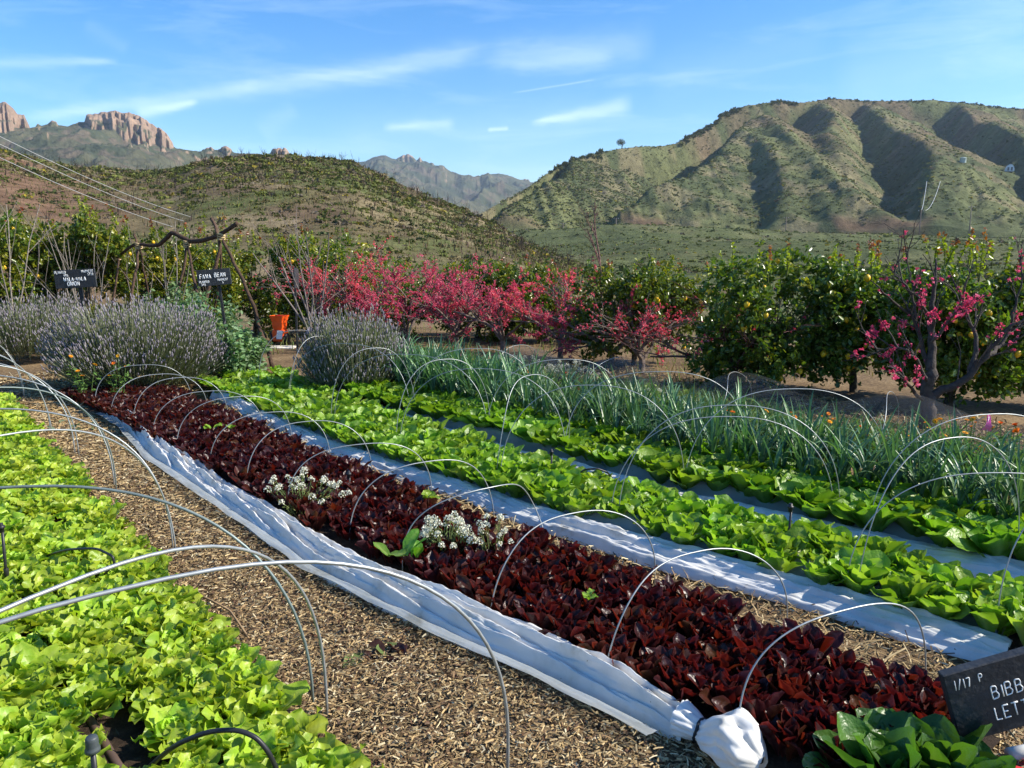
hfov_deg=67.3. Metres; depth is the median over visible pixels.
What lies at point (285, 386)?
round leaf lettuce
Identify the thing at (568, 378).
leek
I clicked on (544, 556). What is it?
red lettuce
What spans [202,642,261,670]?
loose leaf lettuce
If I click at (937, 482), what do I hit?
leek
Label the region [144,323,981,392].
orchard grass
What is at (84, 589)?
loose leaf lettuce
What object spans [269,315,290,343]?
garden shredder
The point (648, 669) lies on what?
red lettuce
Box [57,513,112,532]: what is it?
loose leaf lettuce
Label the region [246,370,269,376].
round leaf lettuce
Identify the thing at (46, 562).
loose leaf lettuce
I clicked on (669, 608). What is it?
red lettuce
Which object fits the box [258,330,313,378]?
wire hoop
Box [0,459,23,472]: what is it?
loose leaf lettuce
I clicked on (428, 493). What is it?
green seedling
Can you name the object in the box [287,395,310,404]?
round leaf lettuce
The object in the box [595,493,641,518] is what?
round leaf lettuce
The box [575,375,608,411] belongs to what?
leek
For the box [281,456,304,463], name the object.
red lettuce
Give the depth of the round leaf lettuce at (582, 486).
4.72 m
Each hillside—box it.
[0,153,727,323]
[479,99,1023,323]
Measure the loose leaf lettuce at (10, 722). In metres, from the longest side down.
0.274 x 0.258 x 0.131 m
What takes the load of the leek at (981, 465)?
on the bed soil
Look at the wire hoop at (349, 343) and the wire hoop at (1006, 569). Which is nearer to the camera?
the wire hoop at (1006, 569)
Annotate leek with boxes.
[447,368,473,396]
[448,365,488,396]
[450,367,475,397]
[460,377,491,398]
[470,369,501,400]
[472,366,501,390]
[478,360,507,401]
[478,379,502,401]
[480,375,515,401]
[487,376,508,400]
[491,374,524,404]
[491,376,532,401]
[498,372,519,398]
[499,352,519,399]
[500,380,538,407]
[503,357,543,399]
[506,380,540,403]
[509,373,532,393]
[517,369,531,407]
[517,372,561,405]
[518,359,550,399]
[522,362,541,388]
[529,391,547,415]
[530,372,558,398]
[530,373,544,406]
[532,363,557,385]
[535,393,567,416]
[537,366,597,399]
[537,387,572,412]
[539,383,552,411]
[541,383,558,416]
[543,370,558,408]
[543,389,581,414]
[547,381,582,408]
[553,388,589,412]
[553,392,563,411]
[554,387,589,416]
[555,362,584,393]
[557,375,569,404]
[559,362,595,409]
[559,390,597,420]
[562,369,582,405]
[563,373,591,412]
[563,375,585,412]
[564,387,601,417]
[566,376,601,419]
[572,390,605,418]
[572,395,597,422]
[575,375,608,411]
[576,372,618,406]
[577,370,602,414]
[580,377,621,422]
[581,399,623,425]
[584,391,622,419]
[587,364,603,398]
[587,381,633,422]
[589,396,623,427]
[591,369,645,405]
[594,362,645,401]
[596,388,619,424]
[604,370,648,397]
[604,377,652,423]
[604,379,645,417]
[604,382,613,407]
[607,389,648,420]
[608,392,637,422]
[616,379,653,414]
[616,392,628,421]
[618,406,660,436]
[619,411,627,425]
[620,368,647,418]
[622,382,664,418]
[622,393,665,425]
[623,383,637,426]
[623,394,659,433]
[625,396,657,427]
[629,394,667,441]
[630,408,672,434]
[632,396,648,434]
[634,385,658,421]
[635,370,685,422]
[641,408,676,445]
[642,409,667,440]
[644,379,677,432]
[645,380,697,432]
[645,395,675,432]
[649,374,675,404]
[649,386,708,446]
[652,401,672,433]
[656,393,668,409]
[657,394,701,436]
[658,412,705,449]
[662,389,715,428]
[665,388,722,421]
[665,403,716,447]
[666,370,684,431]
[674,396,702,440]
[676,388,696,441]
[681,392,702,428]
[682,398,705,453]
[682,401,722,437]
[687,395,710,441]
[691,403,725,452]
[695,387,734,412]
[695,410,731,447]
[703,390,740,424]
[707,401,728,440]
[708,392,725,418]
[713,390,760,428]
[716,409,737,459]
[720,408,769,453]
[723,390,793,439]
[725,406,743,440]
[726,406,782,461]
[729,394,765,441]
[732,376,748,432]
[734,397,790,429]
[736,422,753,450]
[738,400,775,434]
[738,407,762,449]
[739,403,789,435]
[741,418,791,461]
[749,393,801,448]
[752,422,779,462]
[754,418,805,451]
[757,410,807,450]
[760,436,783,470]
[762,417,788,454]
[763,408,793,442]
[770,390,813,429]
[770,414,795,468]
[770,430,818,461]
[776,403,798,434]
[778,421,834,468]
[779,400,827,457]
[781,395,815,456]
[785,424,836,469]
[786,411,833,440]
[786,432,821,471]
[790,430,880,482]
[793,431,833,460]
[795,400,842,463]
[799,396,845,442]
[799,401,872,442]
[803,435,840,475]
[804,402,828,459]
[806,447,835,474]
[808,416,893,470]
[816,410,860,435]
[818,434,832,463]
[819,418,920,485]
[819,424,873,456]
[820,417,866,444]
[821,418,864,472]
[823,412,844,466]
[824,418,876,471]
[829,400,870,446]
[829,407,872,470]
[831,404,898,473]
[837,418,861,476]
[840,417,926,480]
[846,436,903,481]
[849,419,909,461]
[855,416,868,462]
[857,442,906,487]
[859,425,931,487]
[862,410,933,466]
[865,441,900,479]
[869,429,934,482]
[870,437,955,495]
[873,413,948,473]
[879,427,953,454]
[881,415,929,467]
[890,418,909,479]
[895,419,954,476]
[898,424,924,465]
[899,436,918,482]
[900,400,922,450]
[901,440,946,491]
[903,426,974,486]
[904,448,973,491]
[905,436,975,466]
[908,411,978,476]
[910,440,933,481]
[913,422,939,464]
[915,411,1005,476]
[917,417,1015,481]
[921,435,985,504]
[928,452,941,487]
[931,435,958,498]
[932,429,1016,493]
[933,407,966,487]
[939,436,1008,482]
[944,454,980,489]
[944,456,1004,509]
[947,422,1023,493]
[953,444,1009,488]
[959,432,1023,503]
[962,440,999,470]
[963,428,1011,492]
[967,459,1016,514]
[973,478,1023,518]
[975,451,1014,502]
[977,454,1023,518]
[979,443,1009,498]
[982,437,1023,505]
[985,442,1017,467]
[991,430,1023,471]
[992,435,1017,500]
[1015,453,1023,507]
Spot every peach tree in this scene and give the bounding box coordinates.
[243,257,378,327]
[279,236,417,325]
[344,253,473,344]
[382,251,524,349]
[424,266,546,352]
[480,265,618,357]
[526,202,679,367]
[572,284,703,371]
[600,277,817,390]
[844,211,1023,429]
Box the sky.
[0,0,1023,181]
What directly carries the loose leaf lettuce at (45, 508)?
on the bed soil at (129, 751)
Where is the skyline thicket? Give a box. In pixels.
[548,97,1023,177]
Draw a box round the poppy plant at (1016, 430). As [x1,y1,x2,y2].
[987,421,1023,474]
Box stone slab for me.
[268,345,295,348]
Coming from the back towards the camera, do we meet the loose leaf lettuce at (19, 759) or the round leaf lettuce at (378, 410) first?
the round leaf lettuce at (378, 410)
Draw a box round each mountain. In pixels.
[0,102,288,170]
[357,154,533,214]
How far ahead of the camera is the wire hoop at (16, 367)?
8.62 m
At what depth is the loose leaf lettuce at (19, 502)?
4.58 m
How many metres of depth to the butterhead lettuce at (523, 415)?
6.76 m
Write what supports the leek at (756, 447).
on the bed soil
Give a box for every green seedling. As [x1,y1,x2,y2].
[203,422,221,428]
[373,542,407,556]
[403,528,425,557]
[421,489,440,499]
[582,588,597,599]
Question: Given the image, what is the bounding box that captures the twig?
[203,596,249,638]
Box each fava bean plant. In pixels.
[135,281,177,325]
[156,287,205,315]
[170,277,201,312]
[177,290,221,374]
[189,306,239,378]
[207,292,242,365]
[217,319,259,372]
[238,332,272,370]
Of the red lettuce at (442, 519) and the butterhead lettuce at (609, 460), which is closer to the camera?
the red lettuce at (442, 519)
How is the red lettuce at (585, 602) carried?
on the bed soil at (702, 706)
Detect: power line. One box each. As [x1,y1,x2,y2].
[0,136,189,216]
[0,144,181,220]
[1,158,171,226]
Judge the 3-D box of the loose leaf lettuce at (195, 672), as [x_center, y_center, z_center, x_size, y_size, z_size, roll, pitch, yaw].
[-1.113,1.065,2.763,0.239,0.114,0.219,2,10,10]
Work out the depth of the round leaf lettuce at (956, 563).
3.59 m
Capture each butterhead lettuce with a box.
[341,379,373,391]
[348,386,369,400]
[352,383,390,400]
[357,378,390,385]
[359,385,396,404]
[373,379,406,385]
[374,382,410,391]
[379,389,407,406]
[380,393,411,409]
[388,382,428,396]
[391,386,416,391]
[398,397,411,408]
[403,394,444,414]
[403,394,450,414]
[410,384,440,391]
[419,400,466,419]
[422,391,463,402]
[426,385,449,394]
[435,398,468,418]
[443,406,471,421]
[452,401,489,407]
[456,415,473,423]
[461,395,484,408]
[462,407,509,427]
[469,401,504,409]
[473,410,517,427]
[478,405,521,417]
[481,401,520,414]
[489,397,530,408]
[494,416,517,432]
[506,412,544,421]
[509,417,563,441]
[510,400,537,414]
[514,403,543,417]
[519,415,544,420]
[525,424,574,446]
[532,414,565,428]
[541,428,590,447]
[543,418,583,429]
[545,411,587,420]
[552,412,599,427]
[555,436,606,456]
[572,440,624,462]
[573,413,611,428]
[578,426,599,437]
[583,430,619,443]
[586,444,631,467]
[595,423,630,434]
[597,422,632,435]
[600,430,651,446]
[613,445,639,468]
[627,425,664,439]
[629,448,688,469]
[631,438,664,451]
[639,446,686,483]
[652,446,685,455]
[660,436,688,445]
[662,442,712,463]
[664,460,709,489]
[673,440,725,449]
[686,454,729,469]
[689,439,737,453]
[690,464,730,490]
[710,451,769,469]
[717,443,773,459]
[723,465,782,496]
[736,462,780,472]
[747,474,781,503]
[754,450,792,466]
[757,465,789,482]
[764,460,809,472]
[770,473,837,507]
[778,459,818,474]
[779,476,846,518]
[780,467,835,483]
[795,465,851,480]
[811,475,861,488]
[824,486,871,525]
[826,488,914,531]
[833,469,889,489]
[839,476,871,492]
[849,475,911,492]
[859,489,913,506]
[875,489,953,515]
[892,507,956,536]
[902,508,982,547]
[915,481,986,509]
[934,495,979,526]
[942,486,1023,515]
[944,512,1023,557]
[956,508,1016,527]
[981,515,1023,533]
[993,527,1023,560]
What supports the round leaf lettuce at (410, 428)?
on the bed soil at (1016, 642)
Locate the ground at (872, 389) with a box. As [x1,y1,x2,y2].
[0,321,1023,767]
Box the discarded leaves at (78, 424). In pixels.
[47,420,93,432]
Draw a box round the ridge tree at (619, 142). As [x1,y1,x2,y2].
[616,139,625,148]
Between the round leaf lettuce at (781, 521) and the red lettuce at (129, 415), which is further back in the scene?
the red lettuce at (129, 415)
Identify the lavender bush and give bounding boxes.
[0,288,91,359]
[33,291,234,387]
[288,303,414,391]
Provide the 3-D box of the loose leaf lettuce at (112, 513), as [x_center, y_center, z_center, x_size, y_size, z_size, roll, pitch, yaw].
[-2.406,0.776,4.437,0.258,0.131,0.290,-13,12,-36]
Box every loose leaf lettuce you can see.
[0,392,20,400]
[0,395,13,399]
[0,400,19,404]
[0,403,25,408]
[0,410,28,417]
[0,420,12,431]
[0,425,8,432]
[0,431,23,442]
[0,435,18,443]
[0,440,18,445]
[0,441,32,454]
[0,455,8,463]
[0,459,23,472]
[0,469,27,482]
[0,476,22,484]
[0,480,26,490]
[0,488,31,506]
[0,495,11,504]
[0,502,25,516]
[0,509,24,521]
[0,517,27,530]
[0,523,20,535]
[0,527,40,546]
[0,536,38,553]
[0,545,42,562]
[0,554,38,573]
[0,565,9,579]
[0,574,23,594]
[0,579,31,603]
[0,592,21,613]
[0,600,40,633]
[0,620,30,635]
[0,624,14,641]
[0,624,49,652]
[0,637,46,668]
[0,641,81,692]
[0,643,12,664]
[0,666,71,703]
[0,678,25,698]
[0,689,45,729]
[0,695,63,740]
[0,706,57,765]
[0,740,73,767]
[2,459,41,470]
[3,416,25,421]
[3,432,43,441]
[3,447,34,454]
[3,555,60,586]
[4,467,19,471]
[5,456,37,463]
[6,422,45,429]
[6,498,52,515]
[6,565,83,600]
[7,416,37,424]
[7,450,45,462]
[7,489,49,508]
[8,423,37,430]
[9,449,35,455]
[11,464,44,475]
[11,600,65,632]
[12,427,38,435]
[14,471,45,480]
[14,566,59,591]
[14,690,96,740]
[16,438,50,445]
[16,684,66,718]
[17,509,53,524]
[18,513,55,530]
[19,443,40,448]
[19,526,66,544]
[20,473,59,489]
[21,498,59,517]
[22,530,85,553]
[23,720,107,767]
[24,514,71,532]
[24,539,74,561]
[26,435,56,444]
[26,442,52,452]
[27,475,68,493]
[27,482,76,496]
[29,619,68,645]
[30,451,64,459]
[30,554,86,580]
[32,587,67,612]
[33,730,111,767]
[34,491,78,502]
[35,614,121,650]
[36,454,72,464]
[36,460,58,473]
[37,493,80,515]
[38,445,65,454]
[40,555,72,565]
[41,558,105,584]
[43,497,89,514]
[45,461,85,472]
[45,656,141,717]
[47,465,80,477]
[50,467,89,480]
[50,638,95,661]
[52,474,93,484]
[52,644,126,679]
[53,508,87,522]
[53,589,125,624]
[56,490,90,497]
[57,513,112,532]
[57,578,105,598]
[58,474,92,493]
[59,513,85,528]
[59,659,124,701]
[61,754,139,767]
[62,483,96,497]
[62,582,120,618]
[63,533,130,558]
[64,522,106,539]
[65,495,105,502]
[70,506,120,523]
[70,540,122,559]
[71,613,134,649]
[74,495,112,511]
[75,533,104,546]
[79,499,126,519]
[84,546,139,577]
[88,599,141,624]
[89,520,124,536]
[91,517,135,532]
[93,560,128,581]
[95,635,151,664]
[98,632,146,650]
[100,574,143,594]
[103,525,149,547]
[103,587,158,615]
[107,579,146,596]
[109,556,168,579]
[111,648,183,696]
[115,548,172,571]
[116,661,191,720]
[117,545,156,561]
[117,598,177,634]
[118,533,150,548]
[126,672,187,724]
[128,609,193,641]
[129,649,203,690]
[131,699,205,747]
[134,614,204,650]
[135,583,202,611]
[137,570,178,586]
[142,715,224,767]
[142,744,224,767]
[148,582,193,595]
[151,599,230,629]
[152,594,206,614]
[156,632,201,656]
[171,665,247,721]
[177,654,229,696]
[181,619,239,649]
[187,629,239,663]
[192,710,268,760]
[201,688,271,729]
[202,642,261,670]
[206,654,281,694]
[206,762,240,767]
[220,722,304,767]
[232,680,309,726]
[234,673,285,709]
[240,756,301,767]
[252,706,328,754]
[262,731,351,766]
[296,741,370,767]
[345,763,384,767]
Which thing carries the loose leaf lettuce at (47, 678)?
on the bed soil at (129, 751)
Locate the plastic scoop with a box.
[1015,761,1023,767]
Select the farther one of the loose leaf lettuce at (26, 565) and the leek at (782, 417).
the leek at (782, 417)
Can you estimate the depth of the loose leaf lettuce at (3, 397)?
8.09 m
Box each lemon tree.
[0,207,105,320]
[0,208,56,353]
[17,196,148,330]
[92,215,216,324]
[152,212,246,325]
[192,229,312,335]
[256,222,375,331]
[321,248,443,338]
[419,256,538,341]
[476,254,601,343]
[555,253,715,365]
[682,236,878,395]
[795,236,924,392]
[871,227,1023,407]
[975,259,1023,398]
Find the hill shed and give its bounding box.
[1004,164,1013,171]
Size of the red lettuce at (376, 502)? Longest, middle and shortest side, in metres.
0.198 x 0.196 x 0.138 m
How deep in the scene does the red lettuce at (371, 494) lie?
4.73 m
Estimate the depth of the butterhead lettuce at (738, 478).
4.88 m
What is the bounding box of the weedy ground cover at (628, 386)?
[415,345,1023,504]
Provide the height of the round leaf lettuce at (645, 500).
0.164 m
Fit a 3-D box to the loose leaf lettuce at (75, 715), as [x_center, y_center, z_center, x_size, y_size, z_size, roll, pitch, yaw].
[-1.495,1.100,2.524,0.238,0.122,0.291,-4,10,-28]
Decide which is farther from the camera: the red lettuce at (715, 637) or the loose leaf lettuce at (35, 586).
the loose leaf lettuce at (35, 586)
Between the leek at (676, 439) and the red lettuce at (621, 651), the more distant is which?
the leek at (676, 439)
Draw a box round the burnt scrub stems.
[1,146,600,268]
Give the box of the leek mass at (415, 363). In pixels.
[368,325,557,399]
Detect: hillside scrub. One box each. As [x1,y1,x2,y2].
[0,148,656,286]
[484,98,1023,280]
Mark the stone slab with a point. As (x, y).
(284, 347)
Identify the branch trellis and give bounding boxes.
[111,217,273,366]
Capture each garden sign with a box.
[53,268,96,378]
[196,268,231,359]
[293,267,298,352]
[938,646,1023,736]
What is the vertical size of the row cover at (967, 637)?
0.120 m
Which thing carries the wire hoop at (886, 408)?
on the ground at (872, 389)
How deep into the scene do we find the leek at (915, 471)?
4.77 m
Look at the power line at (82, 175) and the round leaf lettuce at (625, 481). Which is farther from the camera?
the power line at (82, 175)
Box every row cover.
[96,405,767,767]
[209,390,1011,660]
[361,400,1023,577]
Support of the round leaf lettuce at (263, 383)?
on the bed soil at (1016, 642)
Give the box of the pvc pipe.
[1004,742,1023,760]
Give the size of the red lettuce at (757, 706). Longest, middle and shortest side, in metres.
0.264 x 0.232 x 0.157 m
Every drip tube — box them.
[46,547,115,574]
[148,727,278,767]
[580,468,612,477]
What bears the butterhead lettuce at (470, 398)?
on the bed soil
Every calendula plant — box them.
[66,355,100,403]
[96,354,132,392]
[755,409,800,454]
[820,412,833,461]
[855,425,875,474]
[908,418,949,468]
[956,416,994,457]
[959,431,986,486]
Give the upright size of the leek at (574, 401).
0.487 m
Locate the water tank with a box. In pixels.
[960,157,966,162]
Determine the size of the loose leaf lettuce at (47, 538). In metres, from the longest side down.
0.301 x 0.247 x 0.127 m
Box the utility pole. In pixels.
[968,206,973,235]
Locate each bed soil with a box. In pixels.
[0,431,293,767]
[76,402,1004,767]
[190,375,1022,650]
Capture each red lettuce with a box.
[111,409,133,421]
[120,411,140,420]
[123,412,151,429]
[129,419,146,430]
[133,421,158,431]
[137,406,154,412]
[144,410,161,419]
[145,415,175,423]
[145,425,173,437]
[150,405,173,413]
[152,419,175,425]
[156,428,184,442]
[160,410,186,415]
[163,413,187,419]
[163,420,192,430]
[166,435,187,445]
[167,427,194,436]
[168,415,194,425]
[171,434,192,446]
[175,438,201,448]
[178,430,204,437]
[180,403,203,411]
[180,445,201,456]
[181,444,207,460]
[183,410,203,417]
[184,434,210,442]
[188,406,205,411]
[189,421,199,427]
[194,418,217,427]
[196,410,210,416]
[196,417,216,424]
[197,440,211,449]
[197,450,224,463]
[198,425,209,432]
[199,414,221,419]
[200,430,218,437]
[201,440,229,452]
[201,446,230,454]
[201,454,227,463]
[203,403,224,410]
[204,457,229,474]
[209,408,219,416]
[210,435,226,442]
[211,427,221,433]
[213,412,240,418]
[213,417,234,426]
[216,408,234,414]
[216,439,229,443]
[219,427,249,440]
[220,447,252,461]
[221,421,243,429]
[221,458,237,472]
[222,458,250,472]
[227,465,256,488]
[228,441,242,449]
[229,432,258,443]
[229,453,256,463]
[231,435,259,443]
[232,416,245,422]
[232,442,249,449]
[237,427,257,434]
[238,417,256,429]
[238,423,263,431]
[240,444,264,454]
[241,432,262,438]
[241,475,271,496]
[243,448,257,455]
[245,419,266,426]
[245,443,265,449]
[247,425,269,433]
[250,456,283,464]
[252,449,278,460]
[252,460,268,471]
[252,470,270,479]
[253,478,275,501]
[257,439,283,445]
[259,429,279,435]
[259,456,287,474]
[261,431,288,439]
[262,469,275,475]
[263,446,291,457]
[266,453,291,458]
[269,474,288,485]
[271,433,283,440]
[271,443,299,451]
[271,481,304,506]
[271,487,306,513]
[273,433,301,443]
[274,461,303,478]
[276,477,306,487]
[279,447,301,455]
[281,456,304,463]
[285,437,305,448]
[286,490,320,514]
[289,450,312,460]
[297,455,315,463]
[297,460,319,482]
[298,507,326,531]
[299,444,324,451]
[299,462,329,481]
[301,500,330,515]
[304,486,327,502]
[307,451,334,457]
[308,446,324,452]
[308,452,338,462]
[308,475,343,489]
[310,457,332,464]
[312,473,338,480]
[318,486,341,501]
[320,493,342,503]
[321,495,348,514]
[325,469,342,477]
[326,464,339,473]
[327,509,367,536]
[328,487,364,500]
[329,455,351,473]
[330,477,362,490]
[331,475,353,486]
[333,515,356,539]
[334,469,371,480]
[336,485,352,495]
[338,457,372,471]
[339,502,368,513]
[341,465,373,474]
[342,495,364,507]
[343,511,368,528]
[345,477,382,490]
[351,482,373,495]
[353,467,382,479]
[354,526,374,540]
[355,511,388,530]
[355,527,388,558]
[360,504,382,513]
[360,517,395,535]
[362,490,381,506]
[367,496,392,508]
[367,504,398,520]
[368,474,396,482]
[371,484,381,495]
[373,484,411,499]
[375,539,398,563]
[381,526,420,542]
[382,481,399,485]
[383,499,414,508]
[385,503,420,522]
[387,539,424,566]
[389,518,425,530]
[390,507,428,521]
[394,477,430,494]
[395,537,426,553]
[397,494,413,503]
[397,519,410,527]
[400,552,427,578]
[405,485,438,499]
[405,494,428,509]
[408,491,438,505]
[413,503,445,527]
[414,550,466,585]
[419,533,449,554]
[426,507,459,532]
[439,548,462,560]
[439,562,485,594]
[440,498,461,512]
[440,535,478,556]
[442,503,471,516]
[448,517,477,533]
[450,550,496,574]
[456,574,500,600]
[457,523,493,552]
[460,510,493,520]
[460,517,495,535]
[463,562,498,583]
[464,544,494,566]
[470,532,503,551]
[473,516,498,530]
[475,555,514,573]
[475,585,521,611]
[479,563,518,591]
[485,531,529,547]
[486,543,519,560]
[492,545,539,566]
[494,595,538,620]
[505,579,550,600]
[509,523,543,539]
[510,564,550,592]
[511,557,531,590]
[513,598,564,631]
[514,535,549,563]
[519,529,555,551]
[521,589,561,610]
[531,546,568,566]
[532,558,566,576]
[538,609,592,645]
[539,578,570,597]
[544,568,575,587]
[547,538,579,565]
[557,588,604,620]
[559,555,583,586]
[560,546,602,564]
[567,560,603,591]
[572,614,618,640]
[574,628,617,650]
[575,551,617,577]
[575,590,611,620]
[581,585,625,607]
[582,600,626,623]
[584,579,626,593]
[589,634,645,666]
[595,622,638,644]
[596,604,650,630]
[602,571,649,605]
[608,564,642,577]
[615,565,664,587]
[619,586,664,613]
[620,583,638,607]
[625,646,673,687]
[627,621,687,657]
[639,608,677,641]
[641,574,683,598]
[643,596,694,636]
[645,646,705,669]
[650,601,687,612]
[654,655,710,701]
[666,633,719,653]
[670,598,713,620]
[675,585,721,607]
[678,606,730,647]
[685,659,721,703]
[687,668,759,714]
[693,621,746,645]
[695,641,746,674]
[699,593,746,619]
[700,611,739,644]
[712,689,785,738]
[719,653,777,682]
[723,604,755,641]
[731,628,787,670]
[734,619,784,658]
[736,677,781,713]
[743,660,824,704]
[758,707,813,760]
[759,622,784,639]
[763,635,804,656]
[771,650,828,685]
[777,618,843,657]
[778,648,826,685]
[781,698,843,732]
[790,722,855,767]
[795,704,849,731]
[806,688,848,712]
[807,666,860,702]
[808,647,865,674]
[830,668,884,701]
[841,760,889,767]
[842,690,900,716]
[856,700,893,726]
[865,657,926,689]
[880,672,939,714]
[880,692,921,717]
[900,665,943,697]
[909,686,951,722]
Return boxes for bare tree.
[0,188,67,361]
[4,205,82,320]
[88,221,111,314]
[111,221,152,304]
[154,214,214,299]
[252,208,344,336]
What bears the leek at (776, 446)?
on the bed soil
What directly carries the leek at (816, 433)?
on the bed soil
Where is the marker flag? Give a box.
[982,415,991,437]
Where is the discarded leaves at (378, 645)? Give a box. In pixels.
[343,639,407,667]
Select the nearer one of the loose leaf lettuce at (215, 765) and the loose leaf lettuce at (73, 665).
the loose leaf lettuce at (215, 765)
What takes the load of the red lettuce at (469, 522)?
on the bed soil at (702, 706)
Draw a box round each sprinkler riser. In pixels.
[0,523,8,577]
[84,734,100,767]
[346,471,350,481]
[549,449,553,463]
[787,503,793,529]
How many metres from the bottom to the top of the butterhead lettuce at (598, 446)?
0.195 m
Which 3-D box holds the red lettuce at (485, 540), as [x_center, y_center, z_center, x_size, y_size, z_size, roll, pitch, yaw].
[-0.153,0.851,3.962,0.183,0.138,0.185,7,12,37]
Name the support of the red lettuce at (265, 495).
on the bed soil at (702, 706)
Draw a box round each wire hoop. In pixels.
[0,345,24,397]
[0,355,52,433]
[0,363,75,453]
[0,365,78,455]
[0,375,114,485]
[0,387,116,488]
[0,408,173,547]
[0,429,176,554]
[0,485,314,705]
[0,544,328,717]
[0,560,509,767]
[1,347,23,396]
[95,364,189,395]
[111,374,205,406]
[133,377,227,413]
[153,390,261,426]
[177,396,291,438]
[210,411,329,453]
[247,420,371,472]
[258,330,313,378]
[287,443,431,511]
[289,336,324,385]
[290,343,408,395]
[331,348,414,412]
[334,354,485,413]
[349,459,493,539]
[396,359,489,431]
[400,368,564,435]
[402,484,542,570]
[412,348,529,392]
[488,359,620,414]
[490,510,655,607]
[496,374,569,468]
[500,385,683,471]
[566,371,732,434]
[608,548,787,657]
[611,416,831,502]
[619,405,839,505]
[686,388,878,467]
[724,372,751,403]
[739,602,926,708]
[845,472,1023,586]
[859,436,1019,571]
[873,413,1023,504]
[880,391,898,436]
[995,528,1023,632]
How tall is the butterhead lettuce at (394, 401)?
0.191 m
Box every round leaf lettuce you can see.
[192,373,211,385]
[198,376,217,386]
[200,377,217,388]
[205,377,234,389]
[209,376,241,393]
[217,367,241,377]
[219,382,237,393]
[225,372,236,377]
[226,383,254,396]
[228,372,247,378]
[229,387,259,400]
[234,374,261,379]
[239,377,262,388]
[242,392,265,403]
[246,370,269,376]
[248,394,283,411]
[249,379,276,386]
[251,369,272,375]
[251,384,275,393]
[252,393,277,402]
[255,372,276,378]
[263,376,280,383]
[263,400,287,414]
[266,388,282,394]
[268,365,285,375]
[269,378,287,386]
[270,400,297,417]
[271,377,294,387]
[271,388,291,396]
[272,368,290,376]
[273,367,291,377]
[274,389,304,401]
[275,381,304,388]
[278,369,303,377]
[283,408,310,425]
[286,375,307,381]
[287,385,313,391]
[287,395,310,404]
[291,409,326,427]
[293,387,319,394]
[295,398,328,411]
[296,380,309,385]
[303,382,331,389]
[304,413,324,430]
[307,393,331,400]
[312,388,337,396]
[312,412,346,433]
[314,384,337,391]
[315,405,339,413]
[320,398,338,405]
[322,422,345,439]
[323,403,351,411]
[324,420,365,442]
[328,393,338,400]
[328,413,352,423]
[334,389,360,399]
[334,429,361,446]
[337,406,350,412]
[338,395,362,404]
[342,404,376,415]
[343,406,381,419]
[350,430,383,450]
[352,399,368,404]
[357,421,386,433]
[359,399,380,406]
[364,431,398,453]
[365,423,398,430]
[366,405,383,415]
[366,415,379,422]
[367,403,389,408]
[373,416,396,424]
[377,434,409,459]
[379,421,416,433]
[381,408,411,418]
[385,419,418,426]
[387,443,415,461]
[397,414,412,419]
[401,430,424,444]
[401,444,434,467]
[405,437,428,445]
[406,414,438,427]
[410,427,447,440]
[416,428,424,439]
[416,437,457,449]
[417,418,449,432]
[417,446,455,472]
[429,454,475,478]
[441,445,478,459]
[444,424,473,437]
[444,438,480,448]
[449,458,481,482]
[453,442,487,457]
[454,427,495,443]
[462,463,500,487]
[466,436,487,445]
[466,449,495,460]
[467,456,485,463]
[477,457,500,467]
[479,441,513,451]
[483,464,520,493]
[485,460,526,473]
[489,450,512,462]
[490,453,519,465]
[495,445,524,455]
[502,476,529,498]
[511,468,538,478]
[514,474,563,504]
[516,453,555,471]
[517,452,534,456]
[529,449,566,462]
[529,469,550,478]
[535,469,581,492]
[535,488,571,511]
[537,457,576,468]
[539,465,576,473]
[552,483,599,501]
[560,488,602,517]
[561,468,600,483]
[568,465,589,473]
[581,470,620,483]
[584,477,633,497]
[593,490,632,504]
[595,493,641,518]
[610,477,638,487]
[617,492,666,508]
[624,503,666,525]
[627,476,661,494]
[629,491,651,502]
[637,490,685,505]
[641,512,669,536]
[643,500,683,518]
[646,486,679,497]
[661,511,711,544]
[664,496,707,512]
[664,504,708,530]
[675,491,698,501]
[682,494,747,516]
[699,525,752,556]
[701,512,743,536]
[720,520,781,542]
[724,534,766,562]
[730,507,767,522]
[731,517,751,533]
[747,513,792,530]
[751,526,808,557]
[754,544,803,572]
[782,525,828,553]
[785,517,834,538]
[793,544,839,560]
[800,555,850,585]
[808,524,860,552]
[812,538,856,557]
[819,550,849,574]
[827,546,890,593]
[851,534,910,557]
[870,571,945,608]
[879,568,913,587]
[880,547,940,572]
[883,557,930,576]
[885,551,906,570]
[885,567,947,595]
[904,587,970,620]
[915,563,994,599]
[926,560,961,575]
[946,566,1004,604]
[954,587,1022,636]
[976,568,1023,586]
[988,580,1023,600]
[996,579,1023,592]
[1006,596,1023,645]
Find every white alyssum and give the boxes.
[263,467,351,516]
[419,510,475,553]
[474,513,513,551]
[489,354,539,367]
[539,360,600,380]
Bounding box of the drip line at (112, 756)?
[66,685,122,767]
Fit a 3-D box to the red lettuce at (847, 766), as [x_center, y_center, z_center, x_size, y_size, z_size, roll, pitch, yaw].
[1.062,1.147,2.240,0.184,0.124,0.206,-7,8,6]
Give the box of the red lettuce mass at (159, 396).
[56,380,214,416]
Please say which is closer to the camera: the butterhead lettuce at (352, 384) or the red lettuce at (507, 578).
the red lettuce at (507, 578)
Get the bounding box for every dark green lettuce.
[802,707,965,767]
[855,707,1006,767]
[950,735,1016,767]
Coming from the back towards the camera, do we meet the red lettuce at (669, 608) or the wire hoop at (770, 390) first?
the wire hoop at (770, 390)

